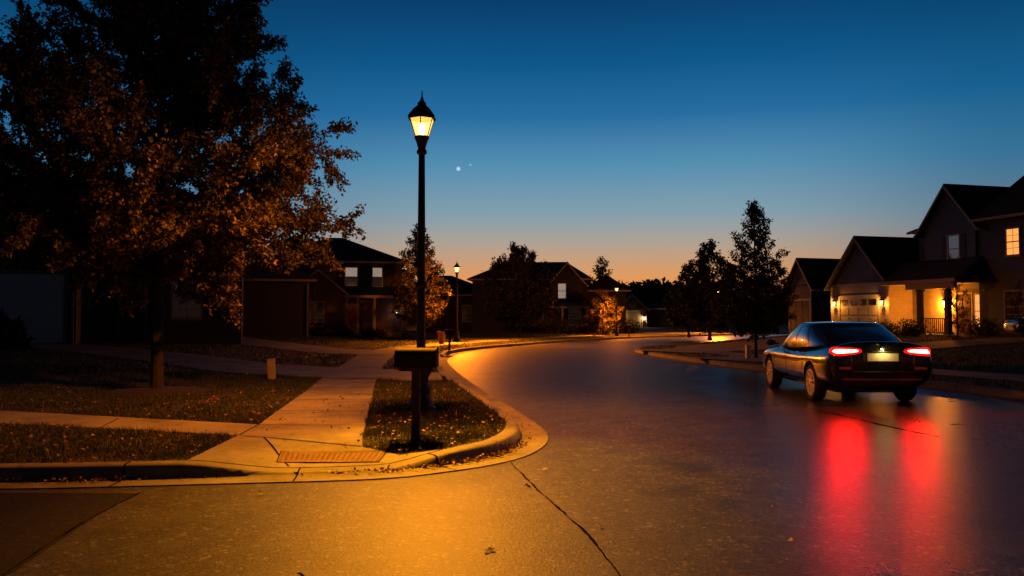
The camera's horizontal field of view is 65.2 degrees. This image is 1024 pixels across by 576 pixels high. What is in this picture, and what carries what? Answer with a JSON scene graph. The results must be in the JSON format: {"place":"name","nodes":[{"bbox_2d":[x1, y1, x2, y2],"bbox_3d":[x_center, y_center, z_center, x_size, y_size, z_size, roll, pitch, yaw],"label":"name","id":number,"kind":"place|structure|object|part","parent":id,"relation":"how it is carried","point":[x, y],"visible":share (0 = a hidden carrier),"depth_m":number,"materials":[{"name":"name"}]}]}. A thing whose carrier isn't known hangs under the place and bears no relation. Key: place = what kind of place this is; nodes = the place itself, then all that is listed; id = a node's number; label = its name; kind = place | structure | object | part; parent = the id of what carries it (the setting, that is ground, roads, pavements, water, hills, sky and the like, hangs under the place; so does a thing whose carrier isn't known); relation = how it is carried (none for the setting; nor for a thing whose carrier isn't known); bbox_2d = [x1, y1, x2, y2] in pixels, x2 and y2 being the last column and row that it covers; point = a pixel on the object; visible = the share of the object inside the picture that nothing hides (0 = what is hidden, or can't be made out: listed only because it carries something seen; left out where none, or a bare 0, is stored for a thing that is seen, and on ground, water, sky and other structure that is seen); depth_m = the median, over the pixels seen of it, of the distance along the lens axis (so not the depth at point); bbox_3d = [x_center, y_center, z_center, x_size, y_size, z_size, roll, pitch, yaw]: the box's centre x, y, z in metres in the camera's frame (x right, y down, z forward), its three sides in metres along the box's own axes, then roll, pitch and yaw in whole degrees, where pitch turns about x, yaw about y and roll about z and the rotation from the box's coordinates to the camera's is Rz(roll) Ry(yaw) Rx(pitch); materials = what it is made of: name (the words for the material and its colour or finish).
{"place":"outdoors","nodes":[
{"label":"outdoors","id":0,"kind":"place"},
{"bbox_2d":[0,410,257,434],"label":"sidewalk","id":1,"kind":"structure","parent":0,"point":[14,417],"depth_m":10.63,"materials":[{"name":"concrete"}]},
{"bbox_2d":[29,343,441,380],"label":"driveway","id":2,"kind":"structure","parent":0,"point":[214,363],"depth_m":22.16,"materials":[{"name":"concrete"}]},
{"bbox_2d":[235,337,394,355],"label":"driveway","id":3,"kind":"structure","parent":0,"point":[281,345],"depth_m":33.18,"materials":[{"name":"concrete"}]},
{"bbox_2d":[0,322,788,467],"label":"lawn","id":4,"kind":"structure","parent":0,"point":[649,330],"depth_m":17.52,"materials":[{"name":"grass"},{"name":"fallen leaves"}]},
{"bbox_2d":[0,305,36,349],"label":"bush","id":5,"kind":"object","parent":4,"relation":"on","point":[13,335],"depth_m":24.70,"materials":[{"name":"green plant"}]},
{"bbox_2d":[0,179,243,343],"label":"suburban house","id":6,"kind":"structure","parent":4,"relation":"on","point":[47,307],"depth_m":32.16,"materials":[{"name":"brown brick"}]},
{"bbox_2d":[0,269,68,342],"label":"garage door","id":7,"kind":"structure","parent":6,"relation":"in","point":[41,299],"depth_m":28.41,"materials":[{"name":"paint"}]},
{"bbox_2d":[116,283,147,335],"bbox_3d":[-15.742,0.873,33.150,1.150,2.200,0.111,1,-2,-18],"label":"door","id":8,"kind":"structure","parent":6,"relation":"in","point":[126,325],"depth_m":33.16,"materials":[{"name":"black metal"}]},
{"bbox_2d":[170,280,202,319],"bbox_3d":[-13.747,0.521,33.818,1.300,1.690,0.100,1,-2,-18],"label":"window","id":9,"kind":"structure","parent":6,"relation":"in","point":[185,309],"depth_m":33.80,"materials":[{"name":"black glass"}]},
{"bbox_2d":[101,386,213,397],"bbox_3d":[-6.567,1.889,14.791,2.000,0.100,2.000,0,-2,0],"label":"mulch ring","id":10,"kind":"object","parent":4,"relation":"on","point":[139,391],"visible":0.81,"depth_m":14.39,"materials":[{"name":"brown soil"}]},
{"bbox_2d":[0,0,365,387],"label":"maple tree","id":11,"kind":"object","parent":4,"relation":"on","point":[99,239],"visible":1,"depth_m":13.70,"materials":[{"name":"orange plant"}]},
{"bbox_2d":[0,381,504,459],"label":"leaf litter","id":12,"kind":"object","parent":4,"relation":"on","point":[371,437],"visible":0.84,"depth_m":11.10,"materials":[{"name":"orange plant"}]},
{"bbox_2d":[0,407,506,462],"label":"grass","id":13,"kind":"structure","parent":4,"relation":"on","point":[51,435],"depth_m":9.24,"materials":[{"name":"green plant"}]},
{"bbox_2d":[0,361,507,424],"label":"grass","id":14,"kind":"structure","parent":4,"relation":"on","point":[293,384],"depth_m":13.95,"materials":[{"name":"green plant"}]},
{"bbox_2d":[267,359,275,378],"bbox_3d":[-5.408,1.828,17.992,0.162,0.465,0.162,-3,-2,-6],"label":"utility post","id":15,"kind":"object","parent":4,"relation":"on","point":[271,368],"visible":0.81,"depth_m":17.92,"materials":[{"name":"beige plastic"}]},
{"bbox_2d":[243,250,316,336],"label":"suburban house","id":16,"kind":"structure","parent":4,"relation":"on","point":[275,303],"depth_m":45.23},
{"bbox_2d":[273,238,407,336],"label":"suburban house","id":17,"kind":"structure","parent":4,"relation":"on","point":[359,295],"depth_m":54.42,"materials":[{"name":"brown brick"}]},
{"bbox_2d":[309,301,323,326],"bbox_3d":[-12.612,1.698,51.706,0.980,1.690,0.100,0,-2,-12],"label":"window","id":18,"kind":"structure","parent":17,"relation":"in","point":[316,310],"depth_m":51.73,"materials":[{"name":"black glass"}]},
{"bbox_2d":[344,267,357,286],"bbox_3d":[-10.968,-0.738,54.596,0.980,1.440,0.100,0,-2,-12],"label":"window","id":19,"kind":"structure","parent":17,"relation":"in","point":[351,274],"depth_m":54.62,"materials":[{"name":"beige glass"}]},
{"bbox_2d":[359,301,373,331],"bbox_3d":[-9.975,1.942,54.400,1.150,2.150,0.111,0,-2,-12],"label":"door","id":20,"kind":"structure","parent":17,"relation":"in","point":[366,318],"depth_m":54.42,"materials":[{"name":"brown wood"}]},
{"bbox_2d":[372,267,382,286],"bbox_3d":[-9.256,-0.725,54.960,0.820,1.440,0.100,0,-2,-12],"label":"window","id":21,"kind":"structure","parent":17,"relation":"in","point":[377,272],"depth_m":54.98,"materials":[{"name":"beige glass"}]},
{"bbox_2d":[328,323,359,336],"bbox_3d":[-10.544,2.658,50.474,2.185,0.962,1.281,0,-2,8],"label":"clipped shrub","id":22,"kind":"object","parent":4,"relation":"on","point":[348,332],"visible":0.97,"depth_m":50.29,"materials":[{"name":"green plant"}]},
{"bbox_2d":[358,325,388,336],"bbox_3d":[-8.823,2.768,50.866,2.063,0.897,1.252,0,-2,0],"label":"clipped shrub","id":23,"kind":"object","parent":4,"relation":"on","point":[370,333],"visible":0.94,"depth_m":50.74,"materials":[{"name":"green plant"}]},
{"bbox_2d":[394,347,439,435],"bbox_3d":[-1.127,1.287,9.552,0.525,1.156,0.214,0,-2,4],"label":"mailbox","id":24,"kind":"object","parent":4,"relation":"on","point":[416,361],"visible":0.81,"depth_m":9.49,"materials":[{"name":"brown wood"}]},
{"bbox_2d":[434,347,439,367],"bbox_3d":[-0.887,0.827,9.550,0.049,0.236,0.212,0,-2,4],"label":"door","id":25,"kind":"structure","parent":24,"relation":"attached to","point":[436,352],"depth_m":9.49,"materials":[{"name":"paint"}]},
{"bbox_2d":[388,235,452,327],"bbox_3d":[-5.276,-0.087,46.614,3.816,6.356,3.796,0,-2,0],"label":"street tree","id":26,"kind":"object","parent":4,"relation":"on","point":[432,306],"visible":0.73,"depth_m":46.28,"materials":[{"name":"orange plant"}]},
{"bbox_2d":[407,91,435,410],"bbox_3d":[-1.384,-0.593,12.230,0.446,4.901,0.474,0,-2,0],"label":"street lamp","id":27,"kind":"object","parent":4,"relation":"on","point":[421,112],"visible":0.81,"depth_m":12.18,"materials":[{"name":"black metal"}]},
{"bbox_2d":[404,268,471,331],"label":"suburban house","id":28,"kind":"structure","parent":4,"relation":"on","point":[448,321],"depth_m":73.03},
{"bbox_2d":[404,308,416,330],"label":"garage door","id":29,"kind":"structure","parent":28,"relation":"in","point":[406,327],"depth_m":72.50,"materials":[{"name":"paint"}]},
{"bbox_2d":[461,305,471,321],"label":"window","id":30,"kind":"structure","parent":28,"relation":"in","point":[466,310],"depth_m":73.09,"materials":[{"name":"black glass"}]},
{"bbox_2d":[445,329,454,349],"bbox_3d":[-2.597,2.209,33.446,0.431,0.948,0.175,0,-2,-8],"label":"mailbox","id":31,"kind":"object","parent":4,"relation":"on","point":[450,332],"visible":0.87,"depth_m":33.40,"materials":[{"name":"paint"}]},
{"bbox_2d":[454,262,459,341],"bbox_3d":[-3.068,0.721,44.502,0.413,4.532,0.439,0,-2,0],"label":"street lamp","id":32,"kind":"object","parent":4,"relation":"on","point":[456,337],"visible":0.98,"depth_m":44.43,"materials":[{"name":"black metal"}]},
{"bbox_2d":[479,241,565,336],"bbox_3d":[0.412,0.059,55.101,5.434,6.656,5.582,-1,-2,34],"label":"shade tree","id":33,"kind":"object","parent":4,"relation":"on","point":[521,308],"visible":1,"depth_m":54.29,"materials":[{"name":"green plant"}]},
{"bbox_2d":[534,317,550,333],"bbox_3d":[2.496,3.035,63.852,1.710,1.450,1.124,-1,-2,33],"label":"clipped shrub","id":34,"kind":"object","parent":4,"relation":"on","point":[540,327],"visible":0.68,"depth_m":63.78,"materials":[{"name":"green plant"}]},
{"bbox_2d":[467,261,630,332],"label":"suburban house","id":35,"kind":"structure","parent":4,"relation":"on","point":[572,292],"depth_m":68.06,"materials":[{"name":"brown brick"}]},
{"bbox_2d":[528,282,537,293],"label":"window","id":36,"kind":"structure","parent":35,"relation":"in","point":[534,286],"depth_m":67.98,"materials":[{"name":"black glass"}]},
{"bbox_2d":[531,313,540,325],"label":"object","id":37,"kind":"structure","parent":35,"relation":"in","point":[538,321],"depth_m":67.85,"materials":[{"name":"green plant"}]},
{"bbox_2d":[546,308,559,331],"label":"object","id":38,"kind":"structure","parent":35,"relation":"in","point":[557,311],"depth_m":67.73,"materials":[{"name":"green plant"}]},
{"bbox_2d":[557,283,566,299],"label":"window","id":39,"kind":"structure","parent":35,"relation":"in","point":[561,287],"depth_m":66.89,"materials":[{"name":"beige glass"}]},
{"bbox_2d":[568,308,581,325],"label":"window","id":40,"kind":"structure","parent":35,"relation":"in","point":[574,314],"depth_m":67.63,"materials":[{"name":"black glass"}]},
{"bbox_2d":[539,316,575,333],"bbox_3d":[3.609,2.910,62.482,3.153,1.646,2.029,0,-2,0],"label":"clipped shrub","id":41,"kind":"object","parent":4,"relation":"on","point":[563,329],"visible":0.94,"depth_m":62.22,"materials":[{"name":"green plant"}]},
{"bbox_2d":[572,323,591,334],"bbox_3d":[5.280,3.146,61.340,1.709,1.084,1.185,1,-2,-18],"label":"clipped shrub","id":42,"kind":"object","parent":4,"relation":"on","point":[584,330],"visible":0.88,"depth_m":61.18,"materials":[{"name":"green plant"}]},
{"bbox_2d":[590,256,612,283],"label":"street tree","id":43,"kind":"object","parent":4,"relation":"on","point":[601,270],"visible":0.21,"depth_m":89.03,"materials":[{"name":"green plant"}]},
{"bbox_2d":[582,288,624,334],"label":"tree","id":44,"kind":"object","parent":4,"relation":"on","point":[603,320],"visible":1,"depth_m":60.33,"materials":[{"name":"orange plant"}]},
{"bbox_2d":[614,285,618,335],"bbox_3d":[7.592,1.562,57.981,0.346,3.794,0.367,0,-2,0],"label":"street lamp","id":45,"kind":"object","parent":4,"relation":"on","point":[616,331],"visible":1,"depth_m":57.92,"materials":[{"name":"black metal"}]},
{"bbox_2d":[626,325,631,337],"bbox_3d":[8.010,2.971,54.934,0.420,0.925,0.171,-1,-2,20],"label":"mailbox","id":46,"kind":"object","parent":4,"relation":"on","point":[628,326],"visible":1,"depth_m":54.90,"materials":[{"name":"paint"}]},
{"bbox_2d":[614,316,643,332],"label":"clipped shrub","id":47,"kind":"object","parent":4,"relation":"on","point":[632,328],"visible":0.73,"depth_m":65.88,"materials":[{"name":"green plant"}]},
{"bbox_2d":[626,294,684,327],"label":"suburban house","id":48,"kind":"structure","parent":4,"relation":"on","point":[637,310],"depth_m":99.05,"materials":[{"name":"beige"}]},
{"bbox_2d":[626,310,642,327],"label":"garage door","id":49,"kind":"structure","parent":48,"relation":"in","point":[637,315],"depth_m":98.86,"materials":[{"name":"beige metal"}]},
{"bbox_2d":[652,292,705,309],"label":"suburban house","id":50,"kind":"structure","parent":4,"relation":"on","point":[658,297],"depth_m":120.63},
{"bbox_2d":[662,259,711,337],"bbox_3d":[11.651,0.688,52.970,3.396,5.183,3.384,0,-2,0],"label":"roadside tree","id":51,"kind":"object","parent":4,"relation":"on","point":[675,318],"visible":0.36,"depth_m":52.85,"materials":[{"name":"green plant"}]},
{"bbox_2d":[398,223,444,310],"bbox_3d":[-7.197,-0.745,62.098,4.154,8.754,4.011,2,-3,-38],"label":"shade tree","id":52,"kind":"object","parent":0,"point":[414,264],"visible":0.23,"depth_m":61.93,"materials":[{"name":"orange autumn foliage"},{"name":"bark"}]},
{"bbox_2d":[188,332,711,467],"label":"sidewalk","id":53,"kind":"structure","parent":0,"point":[247,448],"depth_m":10.15,"materials":[{"name":"concrete"}]},
{"bbox_2d":[102,367,387,465],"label":"pavement joints","id":54,"kind":"object","parent":53,"relation":"on","point":[294,439],"visible":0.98,"depth_m":9.25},
{"bbox_2d":[266,394,364,447],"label":"leaf litter","id":55,"kind":"object","parent":53,"relation":"on","point":[323,421],"visible":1,"depth_m":10.92,"materials":[{"name":"brown plant"}]},
{"bbox_2d":[277,451,385,462],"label":"tactile paving","id":56,"kind":"structure","parent":53,"relation":"on","point":[317,454],"depth_m":8.49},
{"bbox_2d":[437,331,445,343],"bbox_3d":[-3.603,2.534,40.936,0.480,0.640,0.473,0,-2,0],"label":"planter tub","id":57,"kind":"object","parent":53,"relation":"on","point":[441,337],"visible":0.87,"depth_m":40.78,"materials":[{"name":"ceramic"}]},
{"bbox_2d":[0,334,1023,575],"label":"road","id":58,"kind":"structure","parent":0,"point":[724,457],"depth_m":6.84,"materials":[{"name":"grey asphalt"}]},
{"bbox_2d":[0,492,136,575],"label":"road patch","id":59,"kind":"object","parent":58,"relation":"on","point":[31,524],"visible":1,"depth_m":6.18,"materials":[{"name":"black asphalt"}]},
{"bbox_2d":[2,492,140,575],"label":"road crack","id":60,"kind":"object","parent":59,"relation":"on","point":[71,529],"visible":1,"depth_m":5.78,"materials":[{"name":"black asphalt"}]},
{"bbox_2d":[0,418,534,482],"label":"leaf litter","id":61,"kind":"object","parent":58,"relation":"on","point":[498,454],"visible":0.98,"depth_m":8.04,"materials":[{"name":"brown plant"}]},
{"bbox_2d":[0,332,788,489],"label":"curb","id":62,"kind":"structure","parent":58,"relation":"on","point":[191,472],"depth_m":7.80,"materials":[{"name":"concrete"}]},
{"bbox_2d":[110,399,520,485],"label":"curb joints","id":63,"kind":"object","parent":62,"relation":"on","point":[293,479],"visible":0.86,"depth_m":7.73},
{"bbox_2d":[485,544,495,553],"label":"fallen leaf","id":64,"kind":"object","parent":58,"relation":"on","point":[491,549],"visible":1,"depth_m":5.30,"materials":[{"name":"orange plant"}]},
{"bbox_2d":[511,462,620,575],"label":"road crack","id":65,"kind":"object","parent":58,"relation":"on","point":[587,533],"visible":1,"depth_m":5.86,"materials":[{"name":"black asphalt"}]},
{"bbox_2d":[676,239,743,339],"bbox_3d":[11.615,0.056,47.086,4.100,6.043,3.942,0,-2,0],"label":"roadside tree","id":66,"kind":"object","parent":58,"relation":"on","point":[707,288],"visible":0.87,"depth_m":46.63,"materials":[{"name":"green plant"}]},
{"bbox_2d":[716,257,770,336],"bbox_3d":[14.745,0.541,51.098,3.382,5.139,3.647,0,-2,0],"label":"roadside tree","id":67,"kind":"object","parent":58,"relation":"on","point":[721,291],"visible":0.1,"depth_m":50.94,"materials":[{"name":"green plant"}]},
{"bbox_2d":[753,265,798,333],"bbox_3d":[17.549,0.741,53.031,2.751,4.658,2.999,-2,-3,39],"label":"roadside tree","id":68,"kind":"object","parent":58,"relation":"on","point":[789,302],"visible":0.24,"depth_m":52.61,"materials":[{"name":"green plant"}]},
{"bbox_2d":[627,335,1023,402],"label":"curb","id":69,"kind":"structure","parent":58,"relation":"on","point":[996,393],"depth_m":17.20,"materials":[{"name":"concrete"}]},
{"bbox_2d":[763,321,931,400],"bbox_3d":[6.498,1.395,16.127,2.218,1.460,4.888,0,-2,3],"label":"sedan","id":70,"kind":"object","parent":58,"relation":"on","point":[818,359],"visible":1,"depth_m":14.23,"materials":[{"name":"black paint"}]},
{"bbox_3d":[5.812,0.988,16.644,0.268,0.398,1.381,0,-2,3],"label":"side window","id":71,"kind":"part","parent":70,"relation":"part of","materials":[{"name":"black glass"}]},
{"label":"side window","id":72,"kind":"part","parent":70,"relation":"part of","materials":[{"name":"black glass"}]},
{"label":"side window","id":73,"kind":"part","parent":70,"relation":"part of","materials":[{"name":"black glass"}]},
{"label":"rear window","id":74,"kind":"part","parent":70,"relation":"part of","materials":[{"name":"black glass"}]},
{"bbox_2d":[813,409,937,436],"bbox_3d":[5.233,1.973,11.875,0.100,0.001,3.192,0,-2,-8],"label":"road crack","id":75,"kind":"object","parent":58,"relation":"on","point":[878,423],"visible":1,"depth_m":11.48,"materials":[{"name":"black asphalt"}]},
{"bbox_2d":[0,0,1023,285],"label":"sky","id":76,"kind":"structure","parent":0,"point":[633,134],"materials":[{"name":"blue"}]},
{"bbox_2d":[642,337,786,352],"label":"driveway","id":77,"kind":"structure","parent":0,"point":[761,344],"depth_m":34.24,"materials":[{"name":"concrete"}]},
{"bbox_2d":[640,332,1023,390],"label":"lawn","id":78,"kind":"structure","parent":0,"point":[976,360],"depth_m":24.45,"materials":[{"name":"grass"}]},
{"bbox_2d":[745,345,750,357],"bbox_3d":[7.762,2.115,26.320,0.152,0.475,0.152,0,-2,-8],"label":"utility post","id":79,"kind":"object","parent":78,"relation":"on","point":[747,351],"visible":0.79,"depth_m":26.26,"materials":[{"name":"plastic"}]},
{"bbox_2d":[716,198,795,357],"bbox_3d":[8.229,-0.318,26.902,2.707,5.458,2.369,0,-2,0],"label":"pear tree","id":80,"kind":"object","parent":78,"relation":"on","point":[761,281],"visible":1,"depth_m":26.75,"materials":[{"name":"green plant"}]},
{"bbox_2d":[784,258,839,333],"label":"suburban house","id":81,"kind":"structure","parent":78,"relation":"on","point":[811,277],"depth_m":60.05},
{"bbox_2d":[789,299,809,329],"bbox_3d":[21.750,2.002,60.464,0.059,2.350,2.580,1,-2,-18],"label":"garage door","id":82,"kind":"structure","parent":81,"relation":"in","point":[802,306],"depth_m":60.46,"materials":[{"name":"brown wood"}]},
{"bbox_2d":[870,319,899,334],"bbox_3d":[20.255,2.196,43.726,2.322,1.054,1.444,0,-2,0],"label":"rounded shrub","id":83,"kind":"object","parent":78,"relation":"on","point":[890,326],"visible":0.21,"depth_m":43.62,"materials":[{"name":"green plant"}]},
{"bbox_2d":[892,318,937,335],"bbox_3d":[20.842,2.080,41.817,2.287,1.066,1.748,0,-2,0],"label":"rounded shrub","id":84,"kind":"object","parent":78,"relation":"on","point":[907,330],"visible":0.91,"depth_m":41.61,"materials":[{"name":"green plant"}]},
{"bbox_2d":[823,176,1023,335],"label":"suburban house","id":85,"kind":"structure","parent":78,"relation":"on","point":[971,237],"depth_m":42.66,"materials":[{"name":"beige"}]},
{"bbox_2d":[838,294,879,326],"bbox_3d":[20.770,1.603,47.965,0.059,2.350,3.580,1,-2,-15],"label":"garage door","id":86,"kind":"structure","parent":85,"relation":"in","point":[850,307],"depth_m":47.85,"materials":[{"name":"white metal"}]},
{"bbox_2d":[946,234,959,259],"bbox_3d":[23.370,-2.045,42.367,0.100,1.590,0.920,1,-2,-15],"label":"window","id":87,"kind":"structure","parent":85,"relation":"in","point":[953,241],"depth_m":42.38,"materials":[{"name":"grey glass"}]},
{"bbox_2d":[954,292,973,333],"bbox_3d":[23.908,1.331,42.342,0.111,2.200,1.180,1,-2,-15],"label":"door","id":88,"kind":"structure","parent":85,"relation":"in","point":[970,314],"depth_m":42.22,"materials":[{"name":"brown wood"}]},
{"bbox_2d":[973,293,979,325],"bbox_3d":[24.148,1.226,41.477,0.100,1.890,0.550,1,-2,-15],"label":"window","id":89,"kind":"structure","parent":85,"relation":"in","point":[975,296],"depth_m":41.59,"materials":[{"name":"orange"}]},
{"bbox_2d":[1004,227,1021,257],"bbox_3d":[24.422,-2.237,39.032,0.100,1.440,0.900,1,-2,-15],"label":"window","id":90,"kind":"structure","parent":85,"relation":"in","point":[1012,235],"depth_m":39.02,"materials":[{"name":"orange"}]},
{"bbox_2d":[1003,290,1023,324],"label":"window","id":91,"kind":"structure","parent":85,"relation":"in","point":[1014,299],"depth_m":38.98,"materials":[{"name":"black glass"}]},
{"bbox_2d":[942,278,970,336],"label":"ornamental tree","id":92,"kind":"object","parent":78,"relation":"on","point":[955,320],"visible":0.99,"depth_m":39.19,"materials":[{"name":"green plant"}]},
{"bbox_2d":[962,315,1003,336],"bbox_3d":[22.950,1.878,39.182,2.253,1.150,1.425,1,-2,-18],"label":"rounded shrub","id":93,"kind":"object","parent":78,"relation":"on","point":[978,330],"visible":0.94,"depth_m":38.98,"materials":[{"name":"green plant"}]},
{"bbox_2d":[674,337,1023,381],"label":"sidewalk","id":94,"kind":"structure","parent":0,"point":[1000,376],"depth_m":19.43,"materials":[{"name":"concrete"}]},
{"bbox_2d":[699,337,1023,361],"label":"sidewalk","id":95,"kind":"structure","parent":0,"point":[946,344],"depth_m":32.17,"materials":[{"name":"concrete"}]},
{"bbox_2d":[1003,316,1023,337],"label":"sedan","id":96,"kind":"object","parent":95,"relation":"on","point":[1014,325],"visible":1,"depth_m":32.70,"materials":[{"name":"silver metal"}]},
{"label":"ground","id":97,"kind":"structure","parent":0,"visible":0},
{"bbox_2d":[403,276,788,321],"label":"woods","id":98,"kind":"object","parent":97,"relation":"on","point":[643,293],"visible":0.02,"depth_m":153.90,"materials":[{"name":"black plant"}]}
]}

